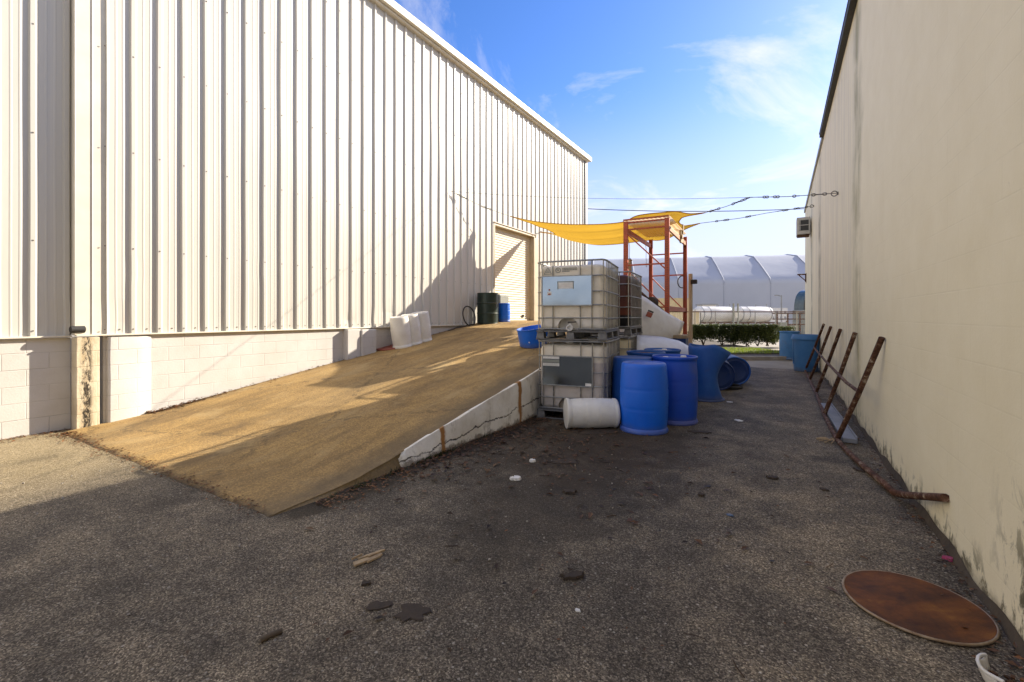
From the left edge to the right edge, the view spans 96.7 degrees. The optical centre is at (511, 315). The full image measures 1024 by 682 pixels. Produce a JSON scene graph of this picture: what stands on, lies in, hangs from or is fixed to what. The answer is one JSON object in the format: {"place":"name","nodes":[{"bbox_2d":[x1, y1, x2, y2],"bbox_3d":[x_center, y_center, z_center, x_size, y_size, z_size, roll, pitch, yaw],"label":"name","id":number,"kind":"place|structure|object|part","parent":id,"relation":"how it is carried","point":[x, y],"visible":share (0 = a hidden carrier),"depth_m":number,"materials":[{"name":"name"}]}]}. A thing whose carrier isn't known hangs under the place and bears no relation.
{"place":"outdoors","nodes":[
{"label":"outdoors","id":0,"kind":"place"},
{"bbox_2d":[71,328,793,368],"bbox_3d":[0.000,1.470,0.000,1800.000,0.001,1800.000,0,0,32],"label":"ground","id":1,"kind":"structure","parent":0,"point":[784,364],"depth_m":14.71,"materials":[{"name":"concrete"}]},
{"bbox_2d":[587,254,804,323],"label":"fabric hangar","id":2,"kind":"structure","parent":1,"relation":"on","point":[751,281],"depth_m":65.04,"materials":[{"name":"white fabric"}]},
{"bbox_2d":[693,310,700,323],"bbox_3d":[13.306,0.500,32.985,0.586,1.900,0.530,0,0,0],"label":"white cabinet","id":3,"kind":"object","parent":1,"relation":"on","point":[698,317],"visible":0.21,"depth_m":32.73,"materials":[{"name":"paint"}]},
{"bbox_3d":[13.264,0.450,32.740,0.400,1.600,0.020,0,0,0],"label":"door","id":4,"kind":"part","parent":3,"relation":"part of","materials":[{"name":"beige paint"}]},
{"bbox_2d":[694,304,735,323],"bbox_3d":[17.799,0.190,40.000,3.949,2.540,1.360,0,0,-15],"label":"storage tank","id":5,"kind":"object","parent":1,"relation":"on","point":[709,315],"visible":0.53,"depth_m":39.45,"materials":[{"name":"white paint"}]},
{"bbox_2d":[670,303,804,339],"bbox_3d":[13.371,0.350,27.007,9.636,2.200,0.148,0,0,-5],"label":"chain link fence","id":6,"kind":"object","parent":1,"relation":"on","point":[735,315],"visible":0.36,"depth_m":26.99,"materials":[{"name":"metal"}]},
{"bbox_2d":[732,304,774,323],"bbox_3d":[21.117,0.190,40.000,3.811,2.540,1.360,0,0,-15],"label":"storage tank","id":7,"kind":"object","parent":1,"relation":"on","point":[745,315],"visible":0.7,"depth_m":39.48,"materials":[{"name":"white metal"}]},
{"bbox_2d":[772,313,804,332],"bbox_3d":[18.481,0.623,30.150,2.600,1.655,0.400,0,0,0],"label":"metal railing","id":8,"kind":"object","parent":1,"relation":"on","point":[787,323],"visible":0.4,"depth_m":29.97,"materials":[{"name":"grey metal"}]},
{"bbox_2d":[779,331,800,359],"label":"plastic drum","id":9,"kind":"object","parent":1,"relation":"on","point":[785,345],"visible":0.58,"depth_m":15.10,"materials":[{"name":"blue plastic"}]},
{"bbox_2d":[793,290,804,333],"bbox_3d":[22.093,-0.327,33.995,1.500,3.355,1.310,0,0,0],"label":"storage tank","id":10,"kind":"object","parent":1,"relation":"on","point":[799,303],"visible":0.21,"depth_m":33.90,"materials":[{"name":"blue paint"}]},
{"bbox_2d":[804,0,1023,662],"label":"block building","id":11,"kind":"structure","parent":1,"relation":"on","point":[914,249],"depth_m":3.05,"materials":[{"name":"beige paint"}]},
{"bbox_2d":[796,217,809,237],"bbox_3d":[9.793,-2.970,15.306,0.380,0.595,0.676,0,0,30],"label":"air conditioner","id":12,"kind":"object","parent":11,"relation":"attached to","point":[802,227],"visible":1,"depth_m":15.05,"materials":[{"name":"white metal"}]},
{"bbox_2d":[0,367,1023,681],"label":"asphalt alley","id":13,"kind":"structure","parent":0,"point":[64,617],"depth_m":2.63,"materials":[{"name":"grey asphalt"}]},
{"bbox_2d":[259,628,282,642],"bbox_3d":[-1.085,1.438,2.051,0.092,0.025,0.027,0,0,-43],"label":"stick","id":14,"kind":"object","parent":13,"relation":"on","point":[267,636],"visible":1,"depth_m":2.04,"materials":[{"name":"brown wood"}]},
{"bbox_2d":[0,0,591,439],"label":"metal warehouse","id":15,"kind":"structure","parent":13,"relation":"on","point":[202,198],"depth_m":7.46,"materials":[{"name":"beige metal"}]},
{"bbox_2d":[495,227,529,320],"bbox_3d":[-0.007,-1.340,14.991,0.056,3.030,2.504,0,0,32],"label":"roller door","id":16,"kind":"structure","parent":15,"relation":"in","point":[512,250],"depth_m":15.15,"materials":[{"name":"paint"}]},
{"bbox_2d":[452,191,747,198],"bbox_3d":[1.654,-2.878,10.724,7.045,0.860,0.008,0,0,22],"label":"cable","id":17,"kind":"object","parent":15,"relation":"attached to","point":[602,198],"visible":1,"depth_m":10.59,"materials":[{"name":"metal"}]},
{"bbox_2d":[63,321,624,516],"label":"loading ramp","id":18,"kind":"structure","parent":13,"relation":"on","point":[236,442],"depth_m":5.55,"materials":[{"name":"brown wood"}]},
{"bbox_2d":[376,345,394,350],"bbox_3d":[-2.734,0.695,10.065,0.550,0.030,0.550,0,9,32],"label":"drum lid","id":19,"kind":"object","parent":18,"relation":"on","point":[385,348],"visible":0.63,"depth_m":9.91,"materials":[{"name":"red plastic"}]},
{"bbox_2d":[390,315,411,348],"bbox_3d":[-2.450,0.349,10.020,0.430,0.680,0.430,-1,8,32],"label":"white drum","id":20,"kind":"object","parent":18,"relation":"on","point":[400,330],"visible":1,"depth_m":9.85,"materials":[{"name":"plastic"}]},
{"bbox_2d":[401,313,421,344],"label":"white drum","id":21,"kind":"object","parent":18,"relation":"on","point":[414,323],"visible":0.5,"depth_m":10.11,"materials":[{"name":"plastic"}]},
{"bbox_2d":[411,311,431,341],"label":"white drum","id":22,"kind":"object","parent":18,"relation":"on","point":[424,320],"visible":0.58,"depth_m":10.39,"materials":[{"name":"plastic"}]},
{"bbox_2d":[462,306,475,325],"bbox_3d":[-1.181,0.002,12.535,0.154,0.572,0.576,0,0,32],"label":"hose hoop","id":23,"kind":"object","parent":18,"relation":"on","point":[463,315],"visible":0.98,"depth_m":12.49,"materials":[{"name":"black rubber"}]},
{"bbox_2d":[477,293,498,323],"bbox_3d":[-0.686,-0.219,12.845,0.618,0.860,0.618,0,0,32],"label":"steel drum","id":24,"kind":"object","parent":18,"relation":"on","point":[487,308],"visible":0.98,"depth_m":12.59,"materials":[{"name":"green paint"}]},
{"bbox_2d":[498,294,508,319],"bbox_3d":[-0.364,-0.241,13.782,0.331,0.820,0.520,0,0,32],"label":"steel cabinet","id":25,"kind":"object","parent":18,"relation":"on","point":[503,298],"visible":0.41,"depth_m":13.62,"materials":[{"name":"white metal"}]},
{"bbox_3d":[-0.228,-0.251,13.698,0.012,0.720,0.460,0,0,32],"label":"door","id":26,"kind":"part","parent":25,"relation":"part of","materials":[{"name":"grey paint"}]},
{"bbox_2d":[498,303,509,321],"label":"blue drum","id":27,"kind":"object","parent":18,"relation":"on","point":[504,312],"visible":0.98,"depth_m":13.07,"materials":[{"name":"plastic"}]},
{"bbox_2d":[517,324,547,348],"bbox_3d":[0.404,0.364,8.510,0.636,0.403,0.636,3,9,31],"label":"cut tub","id":28,"kind":"object","parent":18,"relation":"on","point":[527,335],"visible":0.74,"depth_m":8.28,"materials":[{"name":"blue plastic"}]},
{"bbox_2d":[361,580,371,585],"bbox_3d":[-0.787,1.440,2.458,0.055,0.013,0.036,0,0,-20],"label":"dead leaf","id":29,"kind":"object","parent":13,"relation":"on","point":[365,582],"visible":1,"depth_m":2.45,"materials":[{"name":"plant"}]},
{"bbox_2d":[351,549,384,566],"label":"wood splinters","id":30,"kind":"object","parent":13,"relation":"on","point":[370,557],"visible":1,"depth_m":2.69,"materials":[{"name":"brown wood"}]},
{"bbox_2d":[365,600,391,610],"bbox_3d":[-0.666,1.443,2.278,0.132,0.005,0.081,0,0,-20],"label":"cardboard scrap","id":31,"kind":"object","parent":13,"relation":"on","point":[376,605],"visible":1,"depth_m":2.27,"materials":[{"name":"cardboard"}]},
{"bbox_2d":[313,433,492,503],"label":"weeds","id":32,"kind":"object","parent":13,"relation":"on","point":[365,482],"visible":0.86,"depth_m":4.27,"materials":[{"name":"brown plant"}]},
{"bbox_2d":[393,603,431,622],"bbox_3d":[-0.488,1.443,2.216,0.180,0.005,0.152,0,0,20],"label":"cardboard scrap","id":33,"kind":"object","parent":13,"relation":"on","point":[415,611],"visible":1,"depth_m":2.21,"materials":[{"name":"grey cardboard"}]},
{"bbox_2d":[0,323,1023,678],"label":"leaf litter","id":34,"kind":"object","parent":13,"relation":"on","point":[366,483],"visible":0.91,"depth_m":4.37,"materials":[{"name":"brown plant"}]},
{"bbox_2d":[510,475,520,480],"bbox_3d":[0.030,1.433,4.032,0.106,0.026,0.081,0,0,9],"label":"paper scrap","id":35,"kind":"object","parent":13,"relation":"on","point":[516,478],"visible":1,"depth_m":4.01,"materials":[{"name":"white paper"}]},
{"bbox_2d":[562,488,576,494],"bbox_3d":[0.474,1.436,3.737,0.122,0.021,0.096,0,0,14],"label":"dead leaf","id":36,"kind":"object","parent":13,"relation":"on","point":[570,491],"visible":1,"depth_m":3.73,"materials":[{"name":"plant"}]},
{"bbox_2d":[559,571,583,580],"bbox_3d":[0.335,1.437,2.524,0.151,0.018,0.064,0,0,-11],"label":"bark piece","id":37,"kind":"object","parent":13,"relation":"on","point":[572,575],"visible":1,"depth_m":2.52,"materials":[{"name":"wood"}]},
{"bbox_2d":[537,337,619,419],"bbox_3d":[1.027,0.893,6.829,1.004,1.112,1.238,0,0,22],"label":"cage tote","id":38,"kind":"object","parent":13,"relation":"on","point":[571,369],"visible":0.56,"depth_m":6.33,"materials":[{"name":"plastic"}]},
{"bbox_2d":[536,258,619,340],"bbox_3d":[1.015,-0.220,6.815,1.004,1.112,1.238,0,0,22],"label":"cage tote","id":39,"kind":"object","parent":38,"relation":"on","point":[579,302],"visible":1,"depth_m":6.30,"materials":[{"name":"plastic"}]},
{"bbox_2d":[563,398,619,428],"bbox_3d":[1.028,1.262,5.920,0.670,0.392,0.392,0,0,-3],"label":"white drum","id":40,"kind":"object","parent":13,"relation":"on","point":[591,412],"visible":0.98,"depth_m":5.76,"materials":[{"name":"grey plastic"}]},
{"bbox_2d":[186,394,1020,677],"bbox_3d":[2.228,1.431,5.227,4.687,0.035,9.386,0,0,32],"label":"rotted debris","id":41,"kind":"object","parent":13,"relation":"on","point":[1014,663],"visible":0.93,"depth_m":4.11,"materials":[{"name":"brown plant"}]},
{"bbox_2d":[592,333,641,355],"bbox_3d":[1.826,0.893,8.488,1.004,1.112,1.238,0,0,26],"label":"cage tote","id":42,"kind":"object","parent":13,"relation":"on","point":[626,343],"visible":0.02,"depth_m":7.86,"materials":[{"name":"plastic"}]},
{"bbox_2d":[592,271,642,335],"bbox_3d":[1.826,-0.220,8.488,1.004,1.112,1.238,0,0,26],"label":"cage tote","id":43,"kind":"object","parent":42,"relation":"on","point":[629,305],"visible":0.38,"depth_m":7.86,"materials":[{"name":"brown plastic"}]},
{"bbox_2d":[612,355,652,420],"bbox_3d":[1.717,1.015,6.460,0.590,0.870,0.590,0,0,32],"label":"plastic drum","id":44,"kind":"object","parent":13,"relation":"on","point":[616,369],"visible":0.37,"depth_m":6.34,"materials":[{"name":"blue plastic"}]},
{"bbox_2d":[620,360,668,435],"bbox_3d":[1.680,1.020,5.800,0.600,0.860,0.600,0,0,32],"label":"plastic drum","id":45,"kind":"object","parent":13,"relation":"on","point":[644,396],"visible":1,"depth_m":5.55,"materials":[{"name":"blue plastic"}]},
{"bbox_2d":[626,350,665,356],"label":"plastic drum","id":46,"kind":"object","parent":13,"relation":"on","point":[649,353],"visible":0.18,"depth_m":7.01,"materials":[{"name":"blue plastic"}]},
{"bbox_2d":[623,217,686,334],"bbox_3d":[3.744,-0.380,11.669,1.060,3.660,2.910,0,0,29],"label":"pallet rack","id":47,"kind":"object","parent":13,"relation":"on","point":[669,229],"visible":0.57,"depth_m":10.65,"materials":[{"name":"red metal"}]},
{"bbox_2d":[628,259,631,276],"bbox_3d":[2.818,-1.020,10.950,0.120,0.680,0.120,0,0,32],"label":"timber post","id":48,"kind":"object","parent":47,"relation":"attached to","point":[629,262],"visible":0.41,"depth_m":10.89,"materials":[{"name":"brown wood"}]},
{"bbox_2d":[623,215,685,236],"bbox_3d":[3.670,-2.237,11.502,1.060,0.046,2.525,0,0,29],"label":"corrugated panel","id":49,"kind":"object","parent":47,"relation":"on","point":[659,232],"visible":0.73,"depth_m":11.18,"materials":[{"name":"yellow paint"}]},
{"bbox_2d":[679,224,683,242],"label":"wooden block","id":50,"kind":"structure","parent":47,"relation":"attached to","point":[681,233],"depth_m":11.79,"materials":[{"name":"beige wood"}]},
{"bbox_2d":[644,348,680,353],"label":"plastic drum","id":51,"kind":"object","parent":13,"relation":"on","point":[672,351],"visible":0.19,"depth_m":7.47,"materials":[{"name":"blue plastic"}]},
{"bbox_2d":[652,354,697,425],"bbox_3d":[2.244,0.998,6.280,0.604,0.905,0.604,0,0,9],"label":"plastic drum","id":52,"kind":"object","parent":13,"relation":"on","point":[682,388],"visible":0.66,"depth_m":6.01,"materials":[{"name":"blue plastic"}]},
{"bbox_2d":[673,334,688,344],"bbox_3d":[3.467,0.922,9.624,0.480,1.055,0.420,0,0,29],"label":"dark crate","id":53,"kind":"object","parent":13,"relation":"on","point":[683,338],"visible":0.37,"depth_m":9.40,"materials":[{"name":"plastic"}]},
{"bbox_2d":[633,296,683,338],"bbox_3d":[3.004,0.109,9.329,1.782,1.209,0.250,0,0,-37],"label":"broken tank","id":54,"kind":"object","parent":53,"relation":"on","point":[657,321],"visible":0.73,"depth_m":9.26,"materials":[{"name":"grey plastic"}]},
{"bbox_2d":[677,274,696,343],"bbox_3d":[4.983,0.125,12.939,0.539,2.650,0.183,0,0,16],"label":"light pole","id":55,"kind":"object","parent":13,"relation":"on","point":[692,281],"visible":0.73,"depth_m":12.90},
{"bbox_2d":[687,430,711,433],"bbox_3d":[2.335,1.441,5.663,0.294,0.010,0.123,0,0,9],"label":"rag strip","id":56,"kind":"object","parent":13,"relation":"on","point":[695,431],"visible":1,"depth_m":5.67,"materials":[{"name":"fabric"}]},
{"bbox_2d":[688,343,730,401],"bbox_3d":[3.435,0.966,7.950,0.740,0.972,0.624,0,0,0],"label":"cut drum","id":57,"kind":"object","parent":13,"relation":"on","point":[711,359],"visible":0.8,"depth_m":7.70,"materials":[{"name":"blue plastic"}]},
{"bbox_2d":[637,335,688,354],"bbox_3d":[2.889,0.738,8.227,1.624,0.789,0.380,0,0,-15],"label":"plastic sheet","id":58,"kind":"object","parent":57,"relation":"on","point":[644,342],"visible":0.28,"depth_m":8.18,"materials":[{"name":"white plastic"}]},
{"bbox_2d":[718,360,734,389],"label":"lying drum","id":59,"kind":"object","parent":13,"relation":"on","point":[726,376],"visible":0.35,"depth_m":8.85,"materials":[{"name":"blue plastic"}]},
{"bbox_2d":[727,383,742,389],"bbox_3d":[4.363,1.420,9.205,0.550,0.070,0.550,0,0,32],"label":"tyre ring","id":60,"kind":"object","parent":13,"relation":"on","point":[735,387],"visible":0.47,"depth_m":8.96,"materials":[{"name":"black rubber"}]},
{"bbox_2d":[727,354,750,384],"bbox_3d":[4.804,1.154,9.952,0.600,0.600,0.850,0,0,16],"label":"lying drum","id":61,"kind":"object","parent":13,"relation":"on","point":[741,367],"visible":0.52,"depth_m":9.55,"materials":[{"name":"blue plastic"}]},
{"bbox_2d":[738,356,786,359],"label":"kerb","id":62,"kind":"structure","parent":13,"relation":"on","point":[764,357],"depth_m":15.11,"materials":[{"name":"concrete"}]},
{"bbox_2d":[766,475,778,479],"bbox_3d":[2.322,1.437,4.059,0.105,0.018,0.074,0,0,-3],"label":"dead leaf","id":63,"kind":"object","parent":13,"relation":"on","point":[772,477],"visible":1,"depth_m":4.04,"materials":[{"name":"plant"}]},
{"bbox_2d":[791,334,819,371],"bbox_3d":[7.747,0.968,12.000,0.674,0.965,0.674,0,0,14],"label":"plastic bin","id":64,"kind":"object","parent":13,"relation":"on","point":[803,345],"visible":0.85,"depth_m":11.78,"materials":[{"name":"blue plastic"}]},
{"bbox_2d":[816,437,842,443],"bbox_3d":[3.642,1.429,5.241,0.197,0.032,0.264,0,0,-33],"label":"dry palm scrap","id":65,"kind":"object","parent":13,"relation":"on","point":[828,439],"visible":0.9,"depth_m":5.24,"materials":[{"name":"brown wood"}]},
{"bbox_2d":[821,403,857,443],"bbox_3d":[4.419,1.401,6.205,0.138,0.078,2.411,0,0,29],"label":"plank","id":66,"kind":"object","parent":13,"relation":"on","point":[835,417],"visible":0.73,"depth_m":5.83,"materials":[{"name":"grey wood"}]},
{"bbox_2d":[853,467,864,472],"bbox_3d":[3.256,1.438,4.258,0.076,0.015,0.118,0,0,12],"label":"dead leaf","id":67,"kind":"object","parent":13,"relation":"on","point":[858,469],"visible":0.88,"depth_m":4.25,"materials":[{"name":"plant"}]},
{"bbox_2d":[804,323,949,501],"bbox_3d":[5.159,0.808,7.360,0.377,1.273,10.351,0,0,30],"label":"pipe railing","id":68,"kind":"object","parent":13,"relation":"on","point":[893,491],"visible":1,"depth_m":5.06,"materials":[{"name":"brown metal"}]},
{"bbox_2d":[842,570,999,646],"bbox_3d":[2.014,1.437,2.278,0.589,0.014,0.589,0,0,-9],"label":"drum lid","id":69,"kind":"object","parent":13,"relation":"on","point":[916,606],"visible":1,"depth_m":2.23,"materials":[{"name":"metal"}]},
{"bbox_2d":[942,555,953,561],"bbox_3d":[2.587,1.436,2.700,0.043,0.021,0.055,0,0,-36],"label":"pink wrapper","id":70,"kind":"object","parent":13,"relation":"on","point":[945,557],"visible":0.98,"depth_m":2.69,"materials":[{"name":"pink plastic"}]},
{"bbox_2d":[975,653,1023,681],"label":"broken bucket","id":71,"kind":"object","parent":13,"relation":"on","point":[987,674],"visible":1,"depth_m":1.81,"materials":[{"name":"white plastic"}]},
{"bbox_2d":[394,0,847,258],"label":"sky","id":72,"kind":"structure","parent":0,"point":[670,102],"materials":[{"name":"blue"}]},
{"bbox_2d":[587,208,803,211],"bbox_3d":[9.901,-5.948,25.000,14.097,0.555,0.044,0,0,8],"label":"power line","id":73,"kind":"object","parent":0,"point":[691,211],"visible":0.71,"depth_m":24.96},
{"bbox_2d":[696,304,717,306],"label":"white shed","id":74,"kind":"structure","parent":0,"point":[708,305],"depth_m":43.35,"materials":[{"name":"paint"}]},
{"bbox_2d":[688,338,738,341],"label":"road","id":75,"kind":"structure","parent":0,"point":[717,340],"depth_m":26.60,"materials":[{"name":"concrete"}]},
{"bbox_2d":[658,298,688,333],"bbox_3d":[11.658,0.075,34.186,2.700,2.750,2.480,0,0,11],"label":"shipping container","id":76,"kind":"object","parent":75,"relation":"on","point":[679,301],"visible":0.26,"depth_m":32.88,"materials":[{"name":"beige paint"}]},
{"bbox_2d":[688,342,779,355],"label":"grass","id":77,"kind":"structure","parent":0,"point":[728,346],"depth_m":17.98,"materials":[{"name":"green plant"}]},
{"bbox_2d":[687,323,719,344],"bbox_3d":[8.452,0.847,20.330,1.488,1.036,1.145,0,0,0],"label":"hedge bush","id":78,"kind":"object","parent":77,"relation":"on","point":[701,331],"visible":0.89,"depth_m":19.93,"materials":[{"name":"green plant"}]},
{"bbox_2d":[710,323,780,345],"bbox_3d":[10.447,0.850,20.585,3.067,1.041,1.289,0,0,0],"label":"hedge bush","id":79,"kind":"object","parent":77,"relation":"on","point":[732,334],"visible":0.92,"depth_m":20.18,"materials":[{"name":"green plant"}]},
{"bbox_2d":[763,326,795,344],"bbox_3d":[12.550,0.910,21.606,1.526,0.917,0.983,0,0,0],"label":"hedge bush","id":80,"kind":"object","parent":77,"relation":"on","point":[784,328],"visible":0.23,"depth_m":21.27,"materials":[{"name":"green plant"}]},
{"bbox_2d":[763,308,787,323],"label":"office block","id":81,"kind":"structure","parent":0,"point":[784,316],"depth_m":53.50,"materials":[{"name":"white paint"}]},
{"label":"bent pipe","id":82,"kind":"object","parent":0,"visible":0},
{"bbox_2d":[647,297,658,305],"bbox_3d":[3.037,-0.295,9.906,0.260,0.260,0.220,0,0,32],"label":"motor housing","id":83,"kind":"object","parent":82,"relation":"attached to","point":[654,300],"visible":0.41,"depth_m":9.80,"materials":[{"name":"metal"}]},
{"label":"chain","id":84,"kind":"object","parent":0,"visible":0},
{"bbox_2d":[510,211,704,244],"bbox_3d":[2.681,-2.633,13.195,5.868,0.701,3.545,0,0,32],"label":"shade sail","id":85,"kind":"object","parent":84,"relation":"hanging from","point":[603,234],"visible":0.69,"depth_m":13.51,"materials":[{"name":"yellow fabric"}]},
{"bbox_2d":[451,191,508,215],"bbox_3d":[-0.834,-3.139,12.798,2.163,0.344,0.059,0,0,-44],"label":"chain","id":86,"kind":"object","parent":85,"relation":"attached to","point":[478,204],"visible":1,"depth_m":12.72,"materials":[{"name":"metal"}]},
{"bbox_2d":[704,206,810,222],"bbox_3d":[6.929,-2.880,12.934,3.044,0.432,0.059,0,0,6],"label":"chain","id":87,"kind":"object","parent":85,"relation":"attached to","point":[760,214],"visible":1,"depth_m":12.92,"materials":[{"name":"metal"}]},
{"bbox_2d":[705,192,836,212],"bbox_3d":[4.968,-2.240,9.004,0.175,0.462,3.158,0,0,-16],"label":"chain","id":88,"kind":"object","parent":85,"relation":"attached to","point":[774,196],"visible":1,"depth_m":8.74,"materials":[{"name":"metal"}]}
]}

